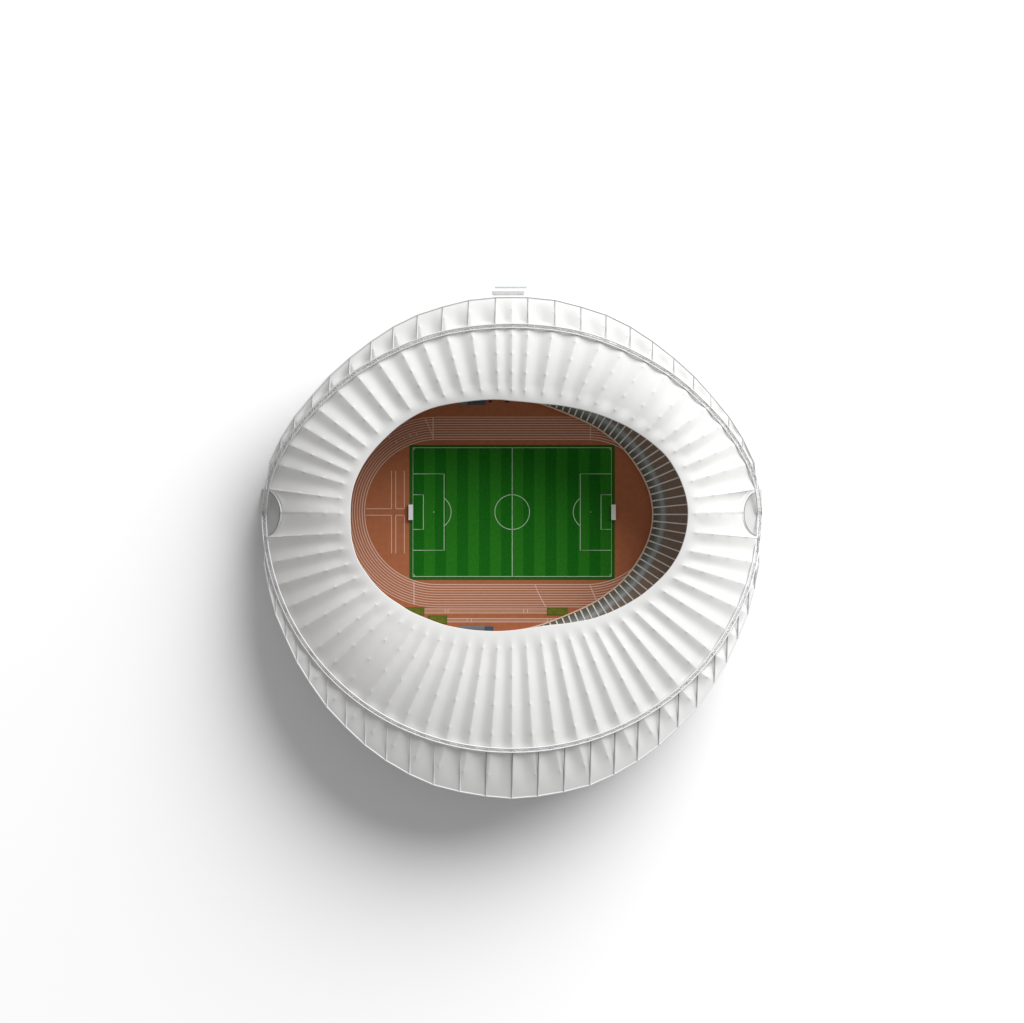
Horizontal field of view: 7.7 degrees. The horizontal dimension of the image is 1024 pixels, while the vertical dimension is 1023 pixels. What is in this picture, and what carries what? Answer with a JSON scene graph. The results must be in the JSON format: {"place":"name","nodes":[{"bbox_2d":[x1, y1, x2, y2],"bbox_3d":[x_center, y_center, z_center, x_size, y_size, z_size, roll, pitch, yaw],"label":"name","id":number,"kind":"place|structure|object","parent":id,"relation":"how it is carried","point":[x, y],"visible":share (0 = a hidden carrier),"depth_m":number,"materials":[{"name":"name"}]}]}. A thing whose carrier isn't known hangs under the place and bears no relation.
{"place":"outdoors","nodes":[
{"label":"outdoors","id":0,"kind":"place"},
{"bbox_2d":[351,400,651,630],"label":"running track","id":1,"kind":"structure","parent":0,"point":[380,516],"depth_m":3999.91,"materials":[{"name":"orange rubber"}]},
{"bbox_2d":[404,607,423,614],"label":"grass patch","id":2,"kind":"object","parent":1,"relation":"on","point":[418,610],"visible":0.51,"depth_m":3999.73,"materials":[{"name":"green plant"}]},
{"bbox_2d":[428,616,446,623],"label":"grass patch","id":3,"kind":"object","parent":1,"relation":"on","point":[441,619],"visible":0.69,"depth_m":3999.73,"materials":[{"name":"green plant"}]},
{"bbox_2d":[459,400,484,404],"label":"team shelter","id":4,"kind":"object","parent":1,"relation":"on","point":[480,402],"visible":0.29,"depth_m":3999.55,"materials":[{"name":"blue"}]},
{"bbox_2d":[459,626,493,630],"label":"team shelter","id":5,"kind":"object","parent":1,"relation":"on","point":[487,628],"visible":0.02,"depth_m":3997.67,"materials":[{"name":"grey"}]},
{"bbox_2d":[547,608,567,614],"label":"grass patch","id":6,"kind":"object","parent":1,"relation":"on","point":[557,611],"visible":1,"depth_m":3999.73,"materials":[{"name":"green plant"}]},
{"bbox_2d":[492,291,524,295],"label":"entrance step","id":7,"kind":"object","parent":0,"point":[508,293],"visible":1,"depth_m":3999.70,"materials":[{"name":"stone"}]},
{"bbox_2d":[495,286,527,286],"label":"glass barrier","id":8,"kind":"object","parent":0,"point":[511,286],"visible":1,"depth_m":3999.00,"materials":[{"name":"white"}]},
{"bbox_2d":[0,0,1023,1022],"bbox_3d":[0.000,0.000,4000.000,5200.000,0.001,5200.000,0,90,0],"label":"ground","id":9,"kind":"structure","parent":0,"point":[234,234],"depth_m":4000.00,"materials":[{"name":"white"}]},
{"bbox_2d":[261,296,762,798],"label":"stadium","id":10,"kind":"object","parent":9,"relation":"on","point":[623,674],"visible":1,"depth_m":3942.41,"materials":[{"name":"fabric"}]},
{"bbox_2d":[409,445,614,579],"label":"pitch","id":11,"kind":"object","parent":10,"relation":"in","point":[511,512],"visible":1,"depth_m":3999.84,"materials":[{"name":"green plant"}]},
{"bbox_2d":[409,505,412,519],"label":"goal","id":12,"kind":"object","parent":11,"relation":"on","point":[411,512],"visible":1,"depth_m":3997.40,"materials":[{"name":"white paint"}]},
{"bbox_2d":[611,504,615,519],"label":"goal","id":13,"kind":"object","parent":11,"relation":"on","point":[612,511],"visible":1,"depth_m":3997.42,"materials":[{"name":"white paint"}]}
]}

